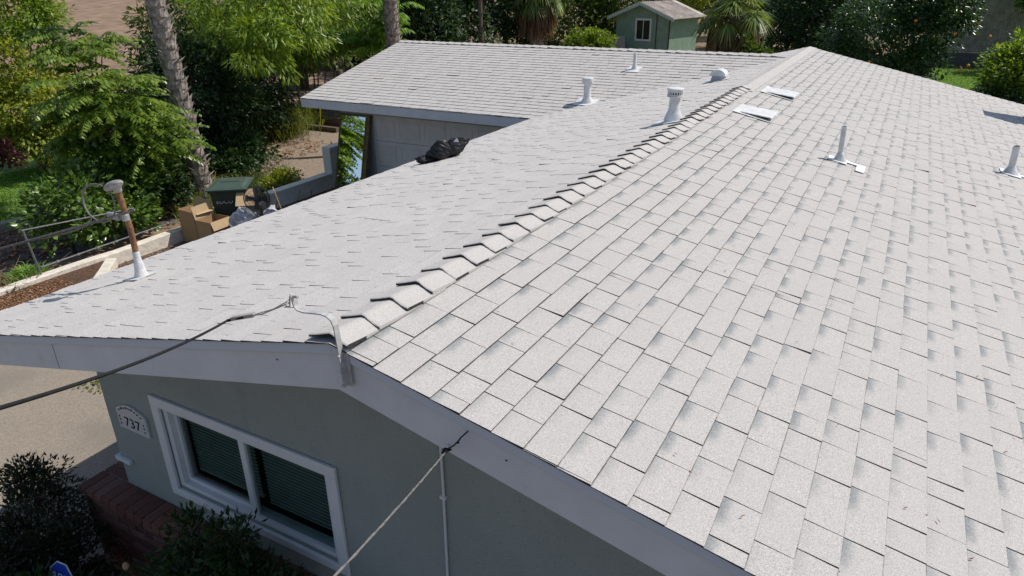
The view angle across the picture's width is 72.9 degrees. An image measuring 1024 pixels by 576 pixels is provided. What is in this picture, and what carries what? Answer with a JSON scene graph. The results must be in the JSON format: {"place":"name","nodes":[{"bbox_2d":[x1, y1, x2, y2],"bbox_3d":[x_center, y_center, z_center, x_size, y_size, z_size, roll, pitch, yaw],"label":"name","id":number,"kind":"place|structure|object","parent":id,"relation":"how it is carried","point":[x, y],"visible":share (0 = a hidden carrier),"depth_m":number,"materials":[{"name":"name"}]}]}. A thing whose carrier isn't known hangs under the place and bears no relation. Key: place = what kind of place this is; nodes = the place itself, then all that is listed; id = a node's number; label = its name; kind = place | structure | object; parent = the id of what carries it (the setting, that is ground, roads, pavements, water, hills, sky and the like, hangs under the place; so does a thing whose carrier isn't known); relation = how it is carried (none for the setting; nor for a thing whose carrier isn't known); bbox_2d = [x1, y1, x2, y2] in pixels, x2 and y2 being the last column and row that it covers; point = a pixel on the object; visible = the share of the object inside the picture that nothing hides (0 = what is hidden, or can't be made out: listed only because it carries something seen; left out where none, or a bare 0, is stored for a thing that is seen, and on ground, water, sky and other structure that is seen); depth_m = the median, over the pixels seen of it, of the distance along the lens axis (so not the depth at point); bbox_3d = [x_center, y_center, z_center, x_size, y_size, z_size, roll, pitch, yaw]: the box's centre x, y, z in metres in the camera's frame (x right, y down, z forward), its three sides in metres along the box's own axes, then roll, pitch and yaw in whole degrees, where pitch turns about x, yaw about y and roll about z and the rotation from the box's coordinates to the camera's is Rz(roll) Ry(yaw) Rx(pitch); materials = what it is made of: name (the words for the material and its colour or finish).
{"place":"outdoors","nodes":[
{"label":"outdoors","id":0,"kind":"place"},
{"bbox_2d":[0,147,96,221],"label":"lawn","id":1,"kind":"structure","parent":0,"point":[6,169],"depth_m":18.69,"materials":[{"name":"green plant"}]},
{"bbox_2d":[0,137,29,171],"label":"shrub","id":2,"kind":"object","parent":1,"relation":"on","point":[8,147],"visible":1,"depth_m":15.89,"materials":[{"name":"purple plant"}]},
{"bbox_2d":[0,0,76,161],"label":"tree","id":3,"kind":"object","parent":1,"relation":"on","point":[40,13],"visible":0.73,"depth_m":18.00,"materials":[{"name":"green plant"}]},
{"bbox_2d":[0,34,102,170],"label":"tree","id":4,"kind":"object","parent":1,"relation":"on","point":[19,134],"visible":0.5,"depth_m":17.36,"materials":[{"name":"green plant"}]},
{"bbox_2d":[0,365,119,572],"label":"driveway","id":5,"kind":"structure","parent":0,"point":[76,423],"depth_m":8.08,"materials":[{"name":"beige concrete"}]},
{"bbox_2d":[0,451,130,575],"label":"shrub","id":6,"kind":"object","parent":5,"relation":"on","point":[28,548],"visible":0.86,"depth_m":5.59,"materials":[{"name":"green plant"}]},
{"bbox_2d":[0,194,191,275],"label":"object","id":7,"kind":"structure","parent":0,"point":[64,252],"depth_m":13.52,"materials":[{"name":"concrete"}]},
{"bbox_2d":[0,207,174,270],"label":"leaf litter","id":8,"kind":"object","parent":7,"relation":"on","point":[43,250],"visible":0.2,"depth_m":13.50,"materials":[{"name":"brown plant"}]},
{"bbox_2d":[10,21,216,188],"bbox_3d":[-8.090,-3.182,13.919,3.656,4.035,3.157,12,27,26],"label":"tree","id":9,"kind":"object","parent":7,"relation":"on","point":[83,108],"visible":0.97,"depth_m":13.39,"materials":[{"name":"green plant"}]},
{"bbox_2d":[83,134,195,206],"bbox_3d":[-8.115,-2.619,15.509,2.830,1.721,2.449,12,27,26],"label":"shrub","id":10,"kind":"object","parent":7,"relation":"on","point":[179,184],"visible":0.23,"depth_m":15.08,"materials":[{"name":"green plant"}]},
{"bbox_2d":[143,0,214,197],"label":"palm tree","id":11,"kind":"object","parent":7,"relation":"on","point":[164,36],"visible":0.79,"depth_m":15.02,"materials":[{"name":"grey plant"}]},
{"bbox_2d":[77,553,125,575],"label":"front bed","id":12,"kind":"object","parent":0,"point":[104,565],"depth_m":6.08,"materials":[{"name":"soil"}]},
{"bbox_2d":[50,561,71,575],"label":"yard sign","id":13,"kind":"object","parent":12,"relation":"on","point":[60,568],"visible":0.95,"depth_m":5.09,"materials":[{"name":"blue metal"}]},
{"bbox_2d":[2,559,123,575],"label":"shrub","id":14,"kind":"object","parent":12,"relation":"on","point":[24,572],"visible":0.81,"depth_m":5.18,"materials":[{"name":"green plant"}]},
{"bbox_2d":[120,500,305,575],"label":"rose bush","id":15,"kind":"object","parent":12,"relation":"on","point":[208,555],"visible":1,"depth_m":4.50,"materials":[{"name":"green plant"}]},
{"bbox_2d":[184,124,338,203],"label":"garden path","id":16,"kind":"structure","parent":0,"point":[310,164],"depth_m":20.67,"materials":[{"name":"beige soil"}]},
{"bbox_2d":[117,18,307,149],"bbox_3d":[-8.278,-5.715,19.768,4.777,3.885,6.234,12,27,26],"label":"tree","id":17,"kind":"object","parent":16,"relation":"on","point":[226,99],"visible":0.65,"depth_m":18.26,"materials":[{"name":"green plant"}]},
{"bbox_2d":[151,174,302,224],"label":"ornamental grass","id":18,"kind":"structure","parent":16,"relation":"on","point":[208,197],"depth_m":15.40,"materials":[{"name":"green plant"}]},
{"bbox_2d":[186,163,292,194],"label":"ornamental grass","id":19,"kind":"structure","parent":16,"relation":"on","point":[230,175],"depth_m":17.01,"materials":[{"name":"green plant"}]},
{"bbox_2d":[216,177,311,197],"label":"ornamental grass","id":20,"kind":"object","parent":16,"relation":"on","point":[254,183],"depth_m":16.57,"materials":[{"name":"green plant"}]},
{"bbox_2d":[175,0,380,86],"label":"tree","id":21,"kind":"object","parent":16,"relation":"on","point":[240,29],"visible":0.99,"depth_m":17.69,"materials":[{"name":"green plant"}]},
{"bbox_2d":[264,157,292,176],"bbox_3d":[-5.830,-2.926,17.185,0.730,0.840,0.735,12,27,26],"label":"bare shrub","id":22,"kind":"object","parent":16,"relation":"on","point":[276,164],"visible":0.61,"depth_m":17.15,"materials":[{"name":"beige plant"}]},
{"bbox_2d":[259,165,303,190],"bbox_3d":[-5.445,-2.546,16.519,0.901,0.738,1.274,12,27,26],"label":"shrub","id":23,"kind":"object","parent":16,"relation":"on","point":[278,175],"visible":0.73,"depth_m":16.34,"materials":[{"name":"green plant"}]},
{"bbox_2d":[248,106,332,144],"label":"ornamental grass","id":24,"kind":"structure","parent":16,"relation":"on","point":[272,133],"depth_m":22.38,"materials":[{"name":"green plant"}]},
{"bbox_2d":[265,97,329,132],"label":"ornamental grass","id":25,"kind":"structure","parent":16,"relation":"on","point":[310,114],"depth_m":24.21,"materials":[{"name":"green plant"}]},
{"bbox_2d":[265,138,332,164],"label":"leaf litter","id":26,"kind":"object","parent":16,"relation":"on","point":[289,152],"visible":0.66,"depth_m":21.35,"materials":[{"name":"brown plant"}]},
{"bbox_2d":[300,110,339,132],"bbox_3d":[-6.133,-6.275,25.342,5.300,0.290,3.700,12,27,26],"label":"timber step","id":27,"kind":"object","parent":16,"relation":"on","point":[332,118],"visible":0.24,"depth_m":24.47,"materials":[{"name":"brown wood"}]},
{"bbox_2d":[278,14,367,103],"bbox_3d":[-7.410,-8.059,25.168,3.178,3.728,3.732,12,27,26],"label":"areca palm","id":28,"kind":"object","parent":16,"relation":"on","point":[299,59],"visible":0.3,"depth_m":24.97,"materials":[{"name":"green plant"}]},
{"bbox_2d":[335,69,342,76],"bbox_3d":[-4.726,-5.008,19.881,0.481,2.412,0.252,8,25,18],"label":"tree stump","id":29,"kind":"object","parent":16,"relation":"on","point":[339,72],"visible":0.14,"depth_m":19.40,"materials":[{"name":"brown plant"}]},
{"bbox_2d":[313,5,385,77],"bbox_3d":[-5.981,-8.410,25.518,3.403,4.048,3.179,-10,26,-20],"label":"areca palm","id":30,"kind":"object","parent":16,"relation":"on","point":[350,43],"visible":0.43,"depth_m":24.92,"materials":[{"name":"green plant"}]},
{"bbox_2d":[367,0,384,55],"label":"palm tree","id":31,"kind":"object","parent":16,"relation":"on","point":[370,26],"visible":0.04,"depth_m":25.36,"materials":[{"name":"green plant"}]},
{"bbox_2d":[342,0,424,57],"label":"areca palm","id":32,"kind":"object","parent":16,"relation":"on","point":[377,24],"visible":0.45,"depth_m":24.32,"materials":[{"name":"green plant"}]},
{"bbox_2d":[380,0,401,47],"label":"palm tree","id":33,"kind":"object","parent":16,"relation":"on","point":[390,15],"visible":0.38,"depth_m":23.62,"materials":[{"name":"grey plant"}]},
{"bbox_2d":[0,0,1007,286],"bbox_3d":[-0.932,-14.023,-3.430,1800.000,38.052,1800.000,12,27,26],"label":"ground","id":34,"kind":"structure","parent":0,"point":[106,14],"depth_m":58.76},
{"bbox_2d":[0,260,56,284],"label":"ornamental grass","id":35,"kind":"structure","parent":34,"relation":"on","point":[22,272],"depth_m":11.87,"materials":[{"name":"green plant"}]},
{"bbox_2d":[0,211,60,230],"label":"street kerb","id":36,"kind":"structure","parent":34,"relation":"on","point":[8,223],"depth_m":14.69,"materials":[{"name":"concrete"}]},
{"bbox_2d":[0,265,64,308],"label":"ornamental grass","id":37,"kind":"object","parent":34,"relation":"on","point":[2,281],"depth_m":11.54,"materials":[{"name":"green plant"}]},
{"bbox_2d":[0,253,68,283],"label":"bare shrub","id":38,"kind":"object","parent":34,"relation":"on","point":[30,271],"visible":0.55,"depth_m":11.91,"materials":[{"name":"brown plant"}]},
{"bbox_2d":[0,261,103,310],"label":"mulch bed","id":39,"kind":"object","parent":34,"relation":"on","point":[80,275],"visible":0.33,"depth_m":11.58,"materials":[{"name":"brown wood"}]},
{"bbox_2d":[72,379,101,392],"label":"leaf litter","id":40,"kind":"object","parent":34,"relation":"on","point":[96,380],"visible":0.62,"depth_m":8.80,"materials":[{"name":"yellow plant"}]},
{"bbox_2d":[1,137,175,257],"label":"shrub","id":41,"kind":"object","parent":34,"relation":"on","point":[54,198],"visible":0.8,"depth_m":12.90,"materials":[{"name":"green plant"}]},
{"bbox_2d":[93,258,117,277],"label":"edging block","id":42,"kind":"structure","parent":34,"relation":"on","point":[109,264],"depth_m":12.17,"materials":[{"name":"beige concrete"}]},
{"bbox_2d":[0,201,265,295],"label":"garden wall","id":43,"kind":"structure","parent":34,"relation":"on","point":[157,242],"depth_m":12.71,"materials":[{"name":"beige concrete"}]},
{"bbox_2d":[21,188,213,274],"bbox_3d":[-6.859,-1.413,13.329,0.048,0.844,4.701,12,27,26],"label":"pipe railing","id":44,"kind":"object","parent":43,"relation":"on","point":[58,261],"visible":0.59,"depth_m":12.06,"materials":[{"name":"grey metal"}]},
{"bbox_2d":[78,461,315,575],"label":"brick planter","id":45,"kind":"object","parent":34,"relation":"on","point":[134,517],"visible":0.33,"depth_m":5.66,"materials":[{"name":"red brick"}]},
{"bbox_2d":[121,0,293,84],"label":"tree","id":46,"kind":"object","parent":34,"relation":"on","point":[140,10],"visible":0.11,"depth_m":22.99,"materials":[{"name":"green plant"}]},
{"bbox_2d":[118,199,307,267],"bbox_3d":[-3.234,-0.458,12.612,6.950,0.001,5.550,12,27,26],"label":"asphalt apron","id":47,"kind":"object","parent":34,"relation":"on","point":[183,242],"visible":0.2,"depth_m":13.38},
{"bbox_2d":[116,241,187,268],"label":"leaf litter","id":48,"kind":"object","parent":47,"relation":"on","point":[155,252],"visible":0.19,"depth_m":13.09,"materials":[{"name":"brown plant"}]},
{"bbox_2d":[177,196,212,241],"bbox_3d":[-6.148,-1.314,13.623,0.619,0.806,0.430,14,28,30],"label":"cardboard box","id":49,"kind":"object","parent":47,"relation":"on","point":[188,225],"visible":0.63,"depth_m":13.54,"materials":[{"name":"brown cardboard"}]},
{"bbox_2d":[191,201,229,238],"bbox_3d":[-5.760,-1.202,13.377,0.545,0.793,0.474,12,27,26],"label":"cardboard box","id":50,"kind":"object","parent":47,"relation":"on","point":[210,224],"visible":0.56,"depth_m":13.28,"materials":[{"name":"brown cardboard"}]},
{"bbox_2d":[206,177,253,216],"bbox_3d":[-5.611,-1.648,14.027,0.750,1.075,0.941,-4,24,-8],"label":"wheelie bin","id":51,"kind":"object","parent":47,"relation":"on","point":[222,192],"visible":0.55,"depth_m":13.59,"materials":[{"name":"green plastic"}]},
{"bbox_2d":[235,189,258,206],"bbox_3d":[-5.159,-1.766,13.494,0.420,0.256,0.323,-4,24,-8],"label":"cardboard sheet","id":52,"kind":"object","parent":51,"relation":"on","point":[239,199],"visible":0.43,"depth_m":13.45,"materials":[{"name":"beige cardboard"}]},
{"bbox_2d":[229,206,259,227],"bbox_3d":[-5.130,-1.201,13.340,0.611,0.797,0.567,-1,24,0],"label":"rubbish bag","id":53,"kind":"object","parent":47,"relation":"on","point":[240,215],"visible":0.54,"depth_m":13.12,"materials":[{"name":"grey plastic"}]},
{"bbox_2d":[243,186,269,215],"bbox_3d":[-4.796,-1.370,13.229,0.438,1.190,0.386,12,27,26],"label":"pedestal fan","id":54,"kind":"object","parent":47,"relation":"on","point":[257,199],"visible":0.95,"depth_m":13.03,"materials":[{"name":"grey"}]},
{"bbox_2d":[263,205,277,215],"bbox_3d":[-4.593,-1.185,13.346,0.486,0.770,0.431,12,27,26],"label":"rubbish bag","id":55,"kind":"object","parent":47,"relation":"on","point":[271,209],"visible":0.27,"depth_m":13.26,"materials":[{"name":"white plastic"}]},
{"bbox_2d":[335,113,371,189],"bbox_3d":[-3.417,-2.596,14.807,0.820,2.128,0.656,12,27,26],"label":"standing mirror","id":56,"kind":"object","parent":47,"relation":"on","point":[353,150],"visible":0.59,"depth_m":14.72,"materials":[{"name":"silver mirror"}]},
{"bbox_2d":[180,124,284,179],"bbox_3d":[-7.508,-3.606,18.256,3.781,1.428,2.651,12,27,26],"label":"shrub","id":57,"kind":"object","parent":34,"relation":"on","point":[243,153],"visible":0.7,"depth_m":17.80,"materials":[{"name":"green plant"}]},
{"bbox_2d":[216,0,371,89],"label":"tree","id":58,"kind":"object","parent":34,"relation":"on","point":[310,66],"visible":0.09,"depth_m":31.19,"materials":[{"name":"green plant"}]},
{"bbox_2d":[264,142,337,207],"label":"block wall","id":59,"kind":"structure","parent":34,"relation":"on","point":[315,184],"depth_m":16.54,"materials":[{"name":"grey concrete"}]},
{"bbox_2d":[297,2,359,71],"bbox_3d":[-11.797,-16.199,39.772,8.071,7.346,8.135,-11,26,-22],"label":"tree","id":60,"kind":"object","parent":34,"relation":"on","point":[335,57],"visible":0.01,"depth_m":39.64,"materials":[{"name":"green plant"}]},
{"bbox_2d":[347,0,473,65],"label":"tree","id":61,"kind":"object","parent":34,"relation":"on","point":[451,27],"visible":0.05,"depth_m":38.26,"materials":[{"name":"green plant"}]},
{"bbox_2d":[356,0,476,39],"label":"tree","id":62,"kind":"object","parent":34,"relation":"on","point":[468,3],"visible":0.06,"depth_m":40.54,"materials":[{"name":"green plant"}]},
{"bbox_2d":[345,0,503,64],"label":"tree","id":63,"kind":"object","parent":34,"relation":"on","point":[420,34],"visible":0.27,"depth_m":35.65,"materials":[{"name":"green plant"}]},
{"bbox_2d":[478,0,483,42],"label":"tree","id":64,"kind":"object","parent":34,"relation":"on","point":[480,29],"visible":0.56,"depth_m":35.83,"materials":[{"name":"brown plant"}]},
{"bbox_2d":[456,0,564,44],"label":"tree","id":65,"kind":"object","parent":34,"relation":"on","point":[507,26],"visible":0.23,"depth_m":41.36,"materials":[{"name":"green plant"}]},
{"bbox_2d":[0,40,1023,575],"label":"house","id":66,"kind":"structure","parent":34,"relation":"on","point":[760,298],"depth_m":4.14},
{"bbox_2d":[0,183,134,249],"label":"service cable","id":67,"kind":"object","parent":66,"relation":"attached to","point":[73,229],"visible":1,"depth_m":5.37,"materials":[{"name":"black rubber"}]},
{"bbox_2d":[116,404,151,438],"bbox_3d":[-2.927,1.011,5.340,0.355,0.239,0.023,12,27,26],"label":"house number plaque","id":68,"kind":"object","parent":66,"relation":"attached to","point":[131,418],"visible":1,"depth_m":5.32,"materials":[{"name":"ceramic"}]},
{"bbox_2d":[0,296,290,409],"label":"overhead cable","id":69,"kind":"object","parent":66,"relation":"attached to","point":[93,378],"visible":0.96,"depth_m":2.12,"materials":[{"name":"grey plastic"}]},
{"bbox_2d":[147,394,350,575],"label":"window","id":70,"kind":"structure","parent":66,"relation":"in","point":[299,493],"depth_m":4.99,"materials":[{"name":"white paint"}]},
{"bbox_2d":[333,450,446,575],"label":"overhead cable","id":71,"kind":"object","parent":66,"relation":"attached to","point":[376,531],"visible":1,"depth_m":1.87,"materials":[{"name":"black rubber"}]},
{"bbox_2d":[372,115,502,173],"bbox_3d":[-0.961,-2.247,13.947,4.420,2.135,0.076,12,27,26],"label":"garage door","id":72,"kind":"structure","parent":66,"relation":"in","point":[398,141],"depth_m":14.23,"materials":[{"name":"paint"}]},
{"bbox_2d":[415,137,469,163],"bbox_3d":[-0.907,-1.778,8.935,0.710,0.332,0.326,-13,27,-25],"label":"black bag","id":73,"kind":"object","parent":66,"relation":"on","point":[440,149],"visible":0.94,"depth_m":8.84,"materials":[{"name":"black plastic"}]},
{"bbox_2d":[431,157,1020,571],"bbox_3d":[3.801,-1.198,7.067,3.379,0.786,11.735,12,27,26],"label":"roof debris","id":74,"kind":"object","parent":66,"relation":"on","point":[823,352],"visible":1,"depth_m":3.18,"materials":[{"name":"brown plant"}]},
{"bbox_2d":[506,0,566,44],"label":"palm tree","id":75,"kind":"object","parent":34,"relation":"on","point":[537,20],"visible":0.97,"depth_m":39.79,"materials":[{"name":"green plant"}]},
{"bbox_2d":[499,0,616,47],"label":"tree","id":76,"kind":"object","parent":34,"relation":"on","point":[571,24],"visible":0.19,"depth_m":44.89,"materials":[{"name":"green plant"}]},
{"bbox_2d":[560,25,618,47],"bbox_3d":[4.119,-13.332,38.399,3.775,2.320,2.474,12,27,26],"label":"hedge","id":77,"kind":"object","parent":34,"relation":"on","point":[593,37],"visible":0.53,"depth_m":37.84,"materials":[{"name":"green plant"}]},
{"bbox_2d":[560,0,631,30],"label":"tree","id":78,"kind":"object","parent":34,"relation":"on","point":[594,5],"visible":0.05,"depth_m":53.70,"materials":[{"name":"green plant"}]},
{"bbox_2d":[572,0,649,35],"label":"tree","id":79,"kind":"object","parent":34,"relation":"on","point":[613,5],"visible":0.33,"depth_m":45.31,"materials":[{"name":"green plant"}]},
{"bbox_2d":[610,36,624,47],"bbox_3d":[6.130,-13.759,40.131,0.970,1.610,0.265,20,31,39],"label":"leaning board","id":80,"kind":"object","parent":34,"relation":"on","point":[620,43],"visible":0.36,"depth_m":39.77,"materials":[{"name":"grey wood"}]},
{"bbox_2d":[607,0,705,50],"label":"garden shed","id":81,"kind":"structure","parent":34,"relation":"on","point":[665,25],"depth_m":39.14,"materials":[{"name":"green paint"}]},
{"bbox_2d":[634,18,651,40],"bbox_3d":[7.418,-14.618,39.214,1.060,1.200,0.028,20,31,39],"label":"window","id":82,"kind":"structure","parent":81,"relation":"in","point":[642,25],"depth_m":39.21,"materials":[{"name":"white paint"}]},
{"bbox_2d":[628,0,707,18],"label":"tree","id":83,"kind":"object","parent":34,"relation":"on","point":[696,5],"visible":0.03,"depth_m":53.44,"materials":[{"name":"green plant"}]},
{"bbox_2d":[676,0,758,49],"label":"tree","id":84,"kind":"object","parent":34,"relation":"on","point":[693,3],"visible":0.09,"depth_m":44.85,"materials":[{"name":"green plant"}]},
{"bbox_2d":[710,0,801,46],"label":"tree","id":85,"kind":"object","parent":34,"relation":"on","point":[761,9],"visible":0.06,"depth_m":47.22,"materials":[{"name":"green plant"}]},
{"bbox_2d":[789,0,932,46],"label":"tree","id":86,"kind":"object","parent":34,"relation":"on","point":[883,4],"visible":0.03,"depth_m":40.35,"materials":[{"name":"green plant"}]},
{"bbox_2d":[918,0,1022,53],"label":"tree","id":87,"kind":"object","parent":34,"relation":"on","point":[980,33],"visible":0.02,"depth_m":40.33,"materials":[{"name":"green plant"}]},
{"bbox_2d":[935,0,1023,66],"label":"fence","id":88,"kind":"object","parent":34,"relation":"on","point":[995,12],"visible":0.43,"depth_m":37.05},
{"bbox_2d":[973,76,1023,104],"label":"shrub","id":89,"kind":"object","parent":34,"relation":"on","point":[1003,93],"visible":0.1,"depth_m":18.95,"materials":[{"name":"green plant"}]},
{"bbox_2d":[872,63,1017,101],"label":"lawn","id":90,"kind":"structure","parent":0,"point":[948,81],"depth_m":34.09,"materials":[{"name":"green plant"}]},
{"bbox_2d":[689,0,777,52],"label":"palm tree","id":91,"kind":"object","parent":90,"relation":"on","point":[735,21],"visible":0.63,"depth_m":25.39,"materials":[{"name":"green plant"}]},
{"bbox_2d":[736,33,775,53],"bbox_3d":[8.549,-7.639,24.823,2.131,2.910,2.163,-14,28,-28],"label":"shrub","id":92,"kind":"object","parent":90,"relation":"on","point":[760,48],"visible":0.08,"depth_m":24.43,"materials":[{"name":"green plant"}]},
{"bbox_2d":[752,0,861,50],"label":"tree","id":93,"kind":"object","parent":90,"relation":"on","point":[792,39],"visible":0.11,"depth_m":31.28,"materials":[{"name":"green plant"}]},
{"bbox_2d":[752,0,888,60],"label":"tree","id":94,"kind":"object","parent":90,"relation":"on","point":[806,38],"visible":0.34,"depth_m":27.76,"materials":[{"name":"green plant"}]},
{"bbox_2d":[813,0,991,80],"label":"orange tree","id":95,"kind":"object","parent":90,"relation":"on","point":[917,18],"visible":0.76,"depth_m":20.18,"materials":[{"name":"green plant"}]},
{"bbox_2d":[952,65,984,72],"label":"leaf litter","id":96,"kind":"object","parent":90,"relation":"on","point":[966,68],"visible":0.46,"depth_m":36.92,"materials":[{"name":"plant"}]},
{"bbox_2d":[969,26,1023,98],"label":"hedge","id":97,"kind":"object","parent":90,"relation":"on","point":[1009,65],"visible":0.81,"depth_m":19.39,"materials":[{"name":"green plant"}]},
{"bbox_2d":[1012,0,1023,13],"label":"shrub","id":98,"kind":"object","parent":90,"relation":"on","point":[1019,3],"visible":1,"depth_m":34.46,"materials":[{"name":"green plant"}]}
]}

